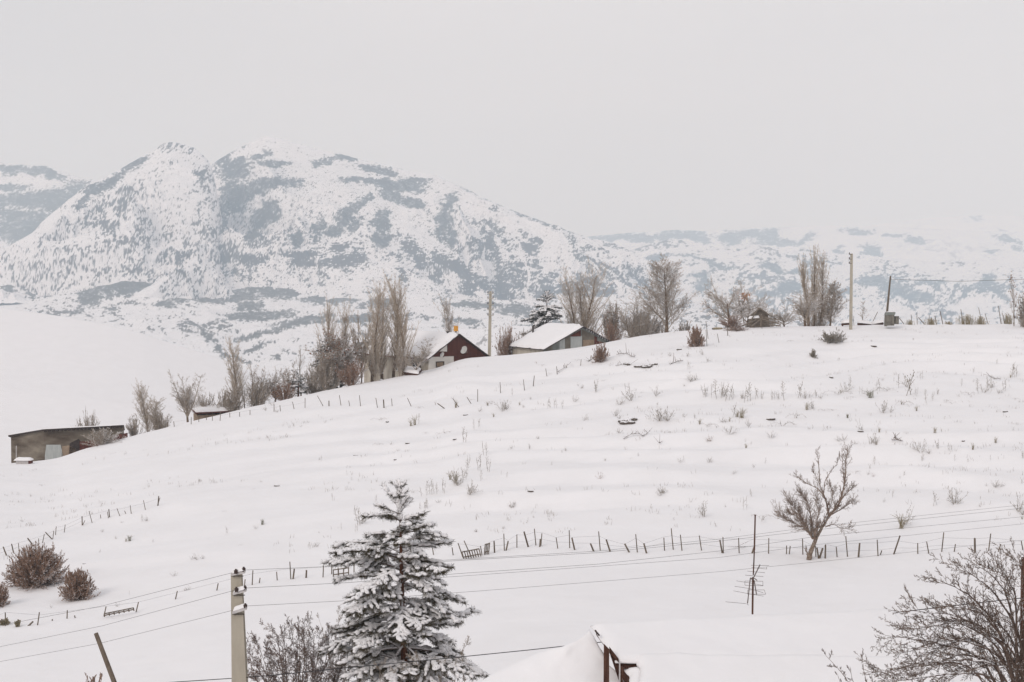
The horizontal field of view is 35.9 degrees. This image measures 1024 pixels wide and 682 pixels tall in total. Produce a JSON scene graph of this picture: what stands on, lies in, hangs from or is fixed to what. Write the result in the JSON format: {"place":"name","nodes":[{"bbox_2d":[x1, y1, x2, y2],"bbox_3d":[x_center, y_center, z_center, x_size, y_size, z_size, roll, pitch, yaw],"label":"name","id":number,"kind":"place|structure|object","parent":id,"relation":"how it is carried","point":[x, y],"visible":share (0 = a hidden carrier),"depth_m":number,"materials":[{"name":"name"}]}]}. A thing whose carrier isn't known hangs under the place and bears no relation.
{"place":"outdoors","nodes":[
{"label":"outdoors","id":0,"kind":"place"},
{"bbox_2d":[0,162,96,247],"bbox_3d":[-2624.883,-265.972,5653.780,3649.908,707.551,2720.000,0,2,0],"label":"mountain","id":1,"kind":"structure","parent":0,"point":[33,198],"depth_m":5219.35,"materials":[{"name":"snow"}]},
{"bbox_2d":[0,142,234,303],"bbox_3d":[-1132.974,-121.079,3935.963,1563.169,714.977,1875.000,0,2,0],"label":"mountain","id":2,"kind":"structure","parent":0,"point":[154,217],"depth_m":3364.47,"materials":[{"name":"snow"}]},
{"bbox_2d":[0,308,283,463],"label":"hill","id":3,"kind":"structure","parent":0,"point":[58,371],"depth_m":429.56,"materials":[{"name":"snow"}]},
{"bbox_2d":[0,281,815,382],"bbox_3d":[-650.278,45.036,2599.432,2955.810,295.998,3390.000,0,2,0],"label":"valley","id":4,"kind":"structure","parent":0,"point":[270,328],"depth_m":2734.92,"materials":[{"name":"snow"}]},
{"bbox_2d":[273,326,601,397],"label":"hill","id":5,"kind":"structure","parent":0,"point":[478,337],"depth_m":987.21,"materials":[{"name":"snow"}]},
{"bbox_2d":[211,136,714,309],"bbox_3d":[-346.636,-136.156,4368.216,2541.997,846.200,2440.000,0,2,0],"label":"mountain","id":6,"kind":"structure","parent":0,"point":[306,221],"depth_m":3739.18,"materials":[{"name":"snow"}]},
{"bbox_2d":[0,324,1023,681],"bbox_3d":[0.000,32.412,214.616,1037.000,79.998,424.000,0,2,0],"label":"ground","id":7,"kind":"structure","parent":0,"point":[568,456],"depth_m":103.15,"materials":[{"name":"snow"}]},
{"bbox_2d":[0,582,10,606],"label":"bush","id":8,"kind":"object","parent":7,"relation":"on","point":[3,597],"visible":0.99,"depth_m":85.07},
{"bbox_2d":[14,457,33,463],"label":"crate","id":9,"kind":"object","parent":7,"relation":"on","point":[23,460],"visible":1,"depth_m":148.74,"materials":[{"name":"metal"}]},
{"bbox_2d":[1,541,69,590],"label":"bush","id":10,"kind":"object","parent":7,"relation":"on","point":[35,568],"visible":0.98,"depth_m":89.56,"materials":[{"name":"plant"}]},
{"bbox_2d":[8,424,127,462],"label":"byre","id":11,"kind":"structure","parent":7,"relation":"on","point":[44,444],"depth_m":159.35,"materials":[{"name":"concrete"}]},
{"bbox_2d":[69,439,79,453],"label":"doorway","id":12,"kind":"structure","parent":11,"relation":"in","point":[75,444],"depth_m":159.41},
{"bbox_2d":[57,567,100,601],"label":"bush","id":13,"kind":"object","parent":7,"relation":"on","point":[79,586],"visible":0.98,"depth_m":85.32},
{"bbox_2d":[1,496,159,555],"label":"wire fence","id":14,"kind":"object","parent":7,"relation":"on","point":[70,526],"visible":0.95,"depth_m":105.29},
{"bbox_2d":[75,408,100,425],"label":"shrub","id":15,"kind":"object","parent":7,"relation":"on","point":[91,422],"visible":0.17,"depth_m":170.33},
{"bbox_2d":[81,427,125,446],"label":"shrub","id":16,"kind":"object","parent":7,"relation":"on","point":[104,437],"visible":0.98,"depth_m":155.70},
{"bbox_2d":[94,632,116,681],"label":"wooden pole","id":17,"kind":"object","parent":7,"relation":"on","point":[105,659],"visible":1,"depth_m":40.15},
{"bbox_2d":[104,607,133,616],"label":"pallet","id":18,"kind":"object","parent":7,"relation":"on","point":[117,611],"visible":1,"depth_m":80.47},
{"bbox_2d":[125,414,148,436],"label":"shrub","id":19,"kind":"object","parent":7,"relation":"on","point":[133,432],"visible":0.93,"depth_m":164.39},
{"bbox_2d":[131,383,154,431],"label":"poplar","id":20,"kind":"object","parent":7,"relation":"on","point":[142,404],"visible":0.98,"depth_m":168.01,"materials":[{"name":"brown plant"}]},
{"bbox_2d":[144,395,167,429],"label":"poplar","id":21,"kind":"object","parent":7,"relation":"on","point":[155,404],"visible":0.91,"depth_m":167.08,"materials":[{"name":"brown plant"}]},
{"bbox_2d":[148,408,172,430],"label":"shrub","id":22,"kind":"object","parent":7,"relation":"on","point":[159,423],"visible":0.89,"depth_m":166.39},
{"bbox_2d":[168,370,206,421],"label":"bare tree","id":23,"kind":"object","parent":7,"relation":"on","point":[186,401],"visible":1,"depth_m":165.81,"materials":[{"name":"brown plant"}]},
{"bbox_2d":[192,392,218,412],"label":"shrub","id":24,"kind":"object","parent":7,"relation":"on","point":[203,404],"visible":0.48,"depth_m":172.03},
{"bbox_2d":[191,405,237,420],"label":"shed","id":25,"kind":"structure","parent":7,"relation":"on","point":[200,412],"depth_m":170.10,"materials":[{"name":"beige brick"}]},
{"bbox_2d":[216,389,231,413],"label":"shrub","id":26,"kind":"object","parent":7,"relation":"on","point":[221,404],"visible":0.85,"depth_m":171.45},
{"bbox_2d":[222,383,247,412],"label":"shrub","id":27,"kind":"object","parent":7,"relation":"on","point":[233,403],"visible":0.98,"depth_m":170.01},
{"bbox_2d":[222,337,250,405],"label":"poplar","id":28,"kind":"object","parent":7,"relation":"on","point":[233,382],"visible":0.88,"depth_m":171.58,"materials":[{"name":"brown plant"}]},
{"bbox_2d":[231,567,247,681],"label":"utility pole","id":29,"kind":"object","parent":7,"relation":"on","point":[239,649],"visible":1,"depth_m":40.23,"materials":[{"name":"concrete"}]},
{"bbox_2d":[0,590,233,646],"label":"power line","id":30,"kind":"object","parent":29,"relation":"attached to","point":[122,620],"visible":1,"depth_m":43.66,"materials":[{"name":"metal"}]},
{"bbox_2d":[177,597,1022,681],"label":"power line","id":31,"kind":"object","parent":29,"relation":"attached to","point":[471,655],"visible":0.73,"depth_m":39.67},
{"bbox_2d":[252,517,1015,587],"bbox_3d":[9.304,6.499,53.937,42.427,1.708,1.929,-2,3,-38],"label":"power line","id":32,"kind":"object","parent":29,"relation":"attached to","point":[623,561],"visible":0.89,"depth_m":50.09,"materials":[{"name":"metal"}]},
{"bbox_2d":[253,505,1016,569],"bbox_3d":[9.285,6.010,53.910,42.449,1.643,1.914,-2,3,-38],"label":"power line","id":33,"kind":"object","parent":29,"relation":"attached to","point":[633,547],"visible":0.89,"depth_m":50.12,"materials":[{"name":"metal"}]},
{"bbox_2d":[252,540,1020,605],"bbox_3d":[8.681,7.060,52.572,39.658,1.790,2.147,-2,3,-36],"label":"power line","id":34,"kind":"object","parent":29,"relation":"attached to","point":[634,578],"visible":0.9,"depth_m":49.53,"materials":[{"name":"metal"}]},
{"bbox_2d":[442,524,1017,577],"bbox_3d":[11.351,6.824,55.586,37.203,1.652,1.882,-2,3,-38],"label":"power line","id":35,"kind":"object","parent":29,"relation":"attached to","point":[741,554],"visible":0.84,"depth_m":54.06,"materials":[{"name":"metal"}]},
{"bbox_2d":[443,508,1019,561],"bbox_3d":[11.235,6.247,55.518,37.427,1.338,1.766,-2,3,-38],"label":"power line","id":36,"kind":"object","parent":29,"relation":"attached to","point":[714,541],"visible":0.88,"depth_m":52.85,"materials":[{"name":"metal"}]},
{"bbox_2d":[243,380,270,406],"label":"shrub","id":37,"kind":"object","parent":7,"relation":"on","point":[258,398],"visible":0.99,"depth_m":171.11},
{"bbox_2d":[250,366,283,403],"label":"bare tree","id":38,"kind":"object","parent":7,"relation":"on","point":[269,379],"visible":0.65,"depth_m":174.04,"materials":[{"name":"brown plant"}]},
{"bbox_2d":[253,370,292,401],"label":"bare tree","id":39,"kind":"object","parent":7,"relation":"on","point":[271,388],"visible":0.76,"depth_m":173.42,"materials":[{"name":"brown plant"}]},
{"bbox_2d":[270,380,301,400],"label":"shrub","id":40,"kind":"object","parent":7,"relation":"on","point":[286,390],"visible":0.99,"depth_m":172.05,"materials":[{"name":"brown plant"}]},
{"bbox_2d":[277,362,305,397],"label":"bare tree","id":41,"kind":"object","parent":7,"relation":"on","point":[293,375],"visible":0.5,"depth_m":176.83,"materials":[{"name":"brown plant"}]},
{"bbox_2d":[289,373,308,396],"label":"spruce tree","id":42,"kind":"object","parent":7,"relation":"on","point":[298,380],"visible":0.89,"depth_m":174.07,"materials":[{"name":"green wood"}]},
{"bbox_2d":[246,610,356,681],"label":"bare shrub","id":43,"kind":"object","parent":7,"relation":"on","point":[283,668],"visible":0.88,"depth_m":43.25,"materials":[{"name":"plant"}]},
{"bbox_2d":[299,364,322,394],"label":"shrub","id":44,"kind":"object","parent":7,"relation":"on","point":[311,389],"visible":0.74,"depth_m":175.99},
{"bbox_2d":[315,294,338,368],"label":"poplar","id":45,"kind":"object","parent":7,"relation":"on","point":[328,317],"visible":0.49,"depth_m":181.97,"materials":[{"name":"brown plant"}]},
{"bbox_2d":[308,348,346,390],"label":"shrub","id":46,"kind":"object","parent":7,"relation":"on","point":[328,380],"visible":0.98,"depth_m":174.84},
{"bbox_2d":[308,335,347,391],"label":"spruce tree","id":47,"kind":"object","parent":7,"relation":"on","point":[314,364],"visible":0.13,"depth_m":178.89,"materials":[{"name":"green wood"}]},
{"bbox_2d":[317,605,346,681],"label":"sapling","id":48,"kind":"object","parent":7,"relation":"on","point":[339,607],"visible":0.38,"depth_m":45.55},
{"bbox_2d":[304,328,371,388],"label":"tree","id":49,"kind":"object","parent":7,"relation":"on","point":[337,345],"visible":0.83,"depth_m":176.52,"materials":[{"name":"brown plant"}]},
{"bbox_2d":[330,297,354,387],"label":"poplar","id":50,"kind":"object","parent":7,"relation":"on","point":[344,326],"visible":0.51,"depth_m":180.94,"materials":[{"name":"brown plant"}]},
{"bbox_2d":[333,356,364,386],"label":"shrub","id":51,"kind":"object","parent":7,"relation":"on","point":[351,377],"visible":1,"depth_m":174.04,"materials":[{"name":"brown plant"}]},
{"bbox_2d":[347,304,379,381],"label":"bare tree","id":52,"kind":"object","parent":7,"relation":"on","point":[364,348],"visible":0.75,"depth_m":183.18,"materials":[{"name":"brown plant"}]},
{"bbox_2d":[167,364,580,426],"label":"wire fence","id":53,"kind":"object","parent":7,"relation":"on","point":[360,403],"visible":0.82,"depth_m":154.69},
{"bbox_2d":[368,345,383,381],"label":"shrub","id":54,"kind":"object","parent":7,"relation":"on","point":[374,371],"visible":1,"depth_m":177.67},
{"bbox_2d":[355,274,397,381],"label":"poplar","id":55,"kind":"object","parent":7,"relation":"on","point":[373,343],"visible":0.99,"depth_m":177.97,"materials":[{"name":"brown plant"}]},
{"bbox_2d":[361,288,396,379],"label":"poplar","id":56,"kind":"object","parent":7,"relation":"on","point":[385,338],"visible":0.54,"depth_m":180.23,"materials":[{"name":"brown plant"}]},
{"bbox_2d":[386,343,411,375],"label":"shrub","id":57,"kind":"object","parent":7,"relation":"on","point":[401,363],"visible":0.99,"depth_m":176.59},
{"bbox_2d":[386,278,413,377],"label":"poplar","id":58,"kind":"object","parent":7,"relation":"on","point":[394,355],"visible":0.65,"depth_m":180.93,"materials":[{"name":"brown plant"}]},
{"bbox_2d":[382,268,420,374],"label":"poplar","id":59,"kind":"object","parent":7,"relation":"on","point":[398,316],"visible":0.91,"depth_m":178.99,"materials":[{"name":"brown plant"}]},
{"bbox_2d":[317,479,489,681],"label":"pine tree","id":60,"kind":"object","parent":7,"relation":"on","point":[404,626],"visible":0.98,"depth_m":41.83,"materials":[{"name":"white plant"}]},
{"bbox_2d":[404,366,421,374],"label":"lean to","id":61,"kind":"object","parent":7,"relation":"on","point":[409,370],"visible":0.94,"depth_m":176.32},
{"bbox_2d":[395,338,438,369],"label":"bush","id":62,"kind":"object","parent":7,"relation":"on","point":[421,359],"visible":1,"depth_m":175.83,"materials":[{"name":"brown plant"}]},
{"bbox_2d":[373,635,470,681],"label":"bare shrub","id":63,"kind":"object","parent":7,"relation":"on","point":[441,675],"visible":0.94,"depth_m":41.26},
{"bbox_2d":[364,326,488,382],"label":"house","id":64,"kind":"structure","parent":7,"relation":"on","point":[450,345],"depth_m":183.13,"materials":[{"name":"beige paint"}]},
{"bbox_2d":[433,295,459,332],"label":"poplar","id":65,"kind":"object","parent":7,"relation":"on","point":[446,309],"visible":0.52,"depth_m":196.92,"materials":[{"name":"brown plant"}]},
{"bbox_2d":[462,548,480,558],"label":"pallet","id":66,"kind":"object","parent":7,"relation":"on","point":[468,556],"visible":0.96,"depth_m":85.16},
{"bbox_2d":[487,291,493,355],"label":"utility pole","id":67,"kind":"object","parent":7,"relation":"on","point":[490,304],"visible":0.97,"depth_m":187.94,"materials":[{"name":"concrete"}]},
{"bbox_2d":[492,321,521,355],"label":"shrub","id":68,"kind":"object","parent":7,"relation":"on","point":[504,344],"visible":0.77,"depth_m":192.84,"materials":[{"name":"brown plant"}]},
{"bbox_2d":[2,528,1022,625],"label":"wire fence","id":69,"kind":"object","parent":7,"relation":"on","point":[818,555],"visible":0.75,"depth_m":84.77,"materials":[{"name":"wood"}]},
{"bbox_2d":[520,290,563,334],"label":"fir tree","id":70,"kind":"object","parent":7,"relation":"on","point":[547,313],"visible":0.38,"depth_m":197.39,"materials":[{"name":"wood"}]},
{"bbox_2d":[509,323,610,354],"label":"house","id":71,"kind":"structure","parent":7,"relation":"on","point":[550,336],"depth_m":186.59,"materials":[{"name":"beige paint"}]},
{"bbox_2d":[556,265,592,327],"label":"poplar","id":72,"kind":"object","parent":7,"relation":"on","point":[570,305],"visible":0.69,"depth_m":200.64,"materials":[{"name":"brown plant"}]},
{"bbox_2d":[565,269,599,331],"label":"poplar","id":73,"kind":"object","parent":7,"relation":"on","point":[579,296],"visible":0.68,"depth_m":201.94,"materials":[{"name":"brown plant"}]},
{"bbox_2d":[566,256,614,333],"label":"poplar","id":74,"kind":"object","parent":7,"relation":"on","point":[589,298],"visible":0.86,"depth_m":201.37,"materials":[{"name":"brown plant"}]},
{"bbox_2d":[591,342,609,362],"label":"bush","id":75,"kind":"object","parent":7,"relation":"on","point":[599,357],"visible":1,"depth_m":168.51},
{"bbox_2d":[596,300,625,339],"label":"shrub","id":76,"kind":"object","parent":7,"relation":"on","point":[614,319],"visible":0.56,"depth_m":197.84,"materials":[{"name":"brown plant"}]},
{"bbox_2d":[601,320,622,340],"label":"shrub","id":77,"kind":"object","parent":7,"relation":"on","point":[611,336],"visible":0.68,"depth_m":192.82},
{"bbox_2d":[618,417,636,424],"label":"stone heap","id":78,"kind":"object","parent":7,"relation":"on","point":[628,420],"visible":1,"depth_m":126.17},
{"bbox_2d":[610,288,661,337],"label":"bare tree","id":79,"kind":"object","parent":7,"relation":"on","point":[624,317],"visible":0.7,"depth_m":195.81,"materials":[{"name":"brown plant"}]},
{"bbox_2d":[619,308,659,338],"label":"shrub","id":80,"kind":"object","parent":7,"relation":"on","point":[645,330],"visible":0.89,"depth_m":193.54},
{"bbox_2d":[639,301,671,333],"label":"bare tree","id":81,"kind":"object","parent":7,"relation":"on","point":[658,323],"visible":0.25,"depth_m":197.96,"materials":[{"name":"brown plant"}]},
{"bbox_2d":[632,253,699,332],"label":"bare tree","id":82,"kind":"object","parent":7,"relation":"on","point":[667,299],"visible":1,"depth_m":192.60,"materials":[{"name":"brown plant"}]},
{"bbox_2d":[686,324,705,346],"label":"bush","id":83,"kind":"object","parent":7,"relation":"on","point":[697,339],"visible":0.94,"depth_m":171.40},
{"bbox_2d":[481,609,953,681],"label":"snowed in shed","id":84,"kind":"object","parent":7,"relation":"on","point":[770,648],"visible":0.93,"depth_m":33.04,"materials":[{"name":"metal"}]},
{"bbox_2d":[732,515,768,613],"bbox_3d":[5.206,4.899,34.712,1.042,2.198,0.276,-1,3,-13],"label":"tv antenna","id":85,"kind":"object","parent":84,"relation":"on","point":[753,582],"visible":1,"depth_m":34.66,"materials":[{"name":"metal"}]},
{"bbox_2d":[718,314,746,327],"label":"shrub","id":86,"kind":"object","parent":7,"relation":"on","point":[732,322],"visible":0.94,"depth_m":187.65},
{"bbox_2d":[700,277,769,327],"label":"apple tree","id":87,"kind":"object","parent":7,"relation":"on","point":[719,299],"visible":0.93,"depth_m":192.68,"materials":[{"name":"brown plant"}]},
{"bbox_2d":[725,325,749,330],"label":"bush","id":88,"kind":"object","parent":7,"relation":"on","point":[737,328],"visible":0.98,"depth_m":184.28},
{"bbox_2d":[721,280,772,326],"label":"apple tree","id":89,"kind":"object","parent":7,"relation":"on","point":[744,297],"visible":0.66,"depth_m":195.90,"materials":[{"name":"brown plant"}]},
{"bbox_2d":[742,307,780,327],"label":"ruined hut","id":90,"kind":"object","parent":7,"relation":"on","point":[754,317],"visible":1,"depth_m":187.03,"materials":[{"name":"grey wood"}]},
{"bbox_2d":[768,300,802,326],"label":"apple tree","id":91,"kind":"object","parent":7,"relation":"on","point":[787,316],"visible":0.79,"depth_m":191.92,"materials":[{"name":"brown plant"}]},
{"bbox_2d":[797,254,813,325],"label":"poplar","id":92,"kind":"object","parent":7,"relation":"on","point":[803,278],"visible":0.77,"depth_m":194.08,"materials":[{"name":"brown plant"}]},
{"bbox_2d":[786,286,828,325],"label":"bare tree","id":93,"kind":"object","parent":7,"relation":"on","point":[804,313],"visible":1,"depth_m":188.74,"materials":[{"name":"brown plant"}]},
{"bbox_2d":[770,441,860,559],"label":"pollard willow","id":94,"kind":"object","parent":7,"relation":"on","point":[814,532],"visible":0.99,"depth_m":84.08,"materials":[{"name":"brown plant"}]},
{"bbox_2d":[809,243,821,325],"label":"poplar","id":95,"kind":"object","parent":7,"relation":"on","point":[815,286],"visible":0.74,"depth_m":194.57,"materials":[{"name":"brown plant"}]},
{"bbox_2d":[798,310,836,325],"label":"shrub","id":96,"kind":"object","parent":7,"relation":"on","point":[819,323],"visible":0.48,"depth_m":196.59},
{"bbox_2d":[815,249,836,321],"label":"poplar","id":97,"kind":"object","parent":7,"relation":"on","point":[821,280],"visible":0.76,"depth_m":196.44,"materials":[{"name":"brown plant"}]},
{"bbox_2d":[818,328,846,343],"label":"bush","id":98,"kind":"object","parent":7,"relation":"on","point":[833,338],"visible":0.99,"depth_m":170.44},
{"bbox_2d":[818,281,848,325],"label":"bare tree","id":99,"kind":"object","parent":7,"relation":"on","point":[832,303],"visible":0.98,"depth_m":191.02,"materials":[{"name":"brown plant"}]},
{"bbox_2d":[849,253,852,329],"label":"utility pole","id":100,"kind":"object","parent":7,"relation":"on","point":[851,292],"visible":0.94,"depth_m":183.82,"materials":[{"name":"concrete"}]},
{"bbox_2d":[821,648,892,681],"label":"bare shrub","id":101,"kind":"object","parent":7,"relation":"on","point":[845,678],"visible":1,"depth_m":26.74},
{"bbox_2d":[884,311,898,325],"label":"water tank","id":102,"kind":"object","parent":7,"relation":"on","point":[890,319],"visible":1,"depth_m":183.64,"materials":[{"name":"metal"}]},
{"bbox_2d":[853,306,1004,323],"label":"wire fence","id":103,"kind":"object","parent":7,"relation":"on","point":[941,317],"visible":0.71,"depth_m":189.04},
{"bbox_2d":[855,538,1023,681],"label":"bare bush","id":104,"kind":"object","parent":7,"relation":"on","point":[1016,662],"visible":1,"depth_m":27.21,"materials":[{"name":"brown plant"}]},
{"bbox_2d":[955,314,975,324],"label":"reed clump","id":105,"kind":"object","parent":7,"relation":"on","point":[968,320],"visible":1,"depth_m":188.43,"materials":[{"name":"brown plant"}]},
{"bbox_2d":[1008,271,1016,314],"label":"sapling","id":106,"kind":"object","parent":7,"relation":"on","point":[1013,299],"visible":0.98,"depth_m":185.66,"materials":[{"name":"brown plant"}]},
{"bbox_2d":[1014,289,1023,326],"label":"shrub","id":107,"kind":"object","parent":7,"relation":"on","point":[1021,317],"visible":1,"depth_m":184.89,"materials":[{"name":"plant"}]},
{"bbox_2d":[1019,557,1023,659],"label":"wooden post","id":108,"kind":"object","parent":7,"relation":"on","point":[1022,568],"visible":0.27,"depth_m":36.25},
{"bbox_2d":[0,0,1023,236],"label":"sky","id":109,"kind":"structure","parent":0,"point":[587,118],"materials":[{"name":"grey"}]},
{"bbox_2d":[588,226,1023,260],"bbox_3d":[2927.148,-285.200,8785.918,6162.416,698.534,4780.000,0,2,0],"label":"hills","id":110,"kind":"structure","parent":0,"point":[925,244],"depth_m":8251.74,"materials":[{"name":"snow"}]},
{"bbox_2d":[629,240,1023,325],"bbox_3d":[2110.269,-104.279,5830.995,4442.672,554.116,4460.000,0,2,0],"label":"hills","id":111,"kind":"structure","parent":0,"point":[776,275],"depth_m":5551.43,"materials":[{"name":"snow"}]},
{"bbox_2d":[868,215,1023,230],"bbox_3d":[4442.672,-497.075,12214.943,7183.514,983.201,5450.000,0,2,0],"label":"hills","id":112,"kind":"structure","parent":0,"point":[989,223],"depth_m":11311.97,"materials":[{"name":"snow"}]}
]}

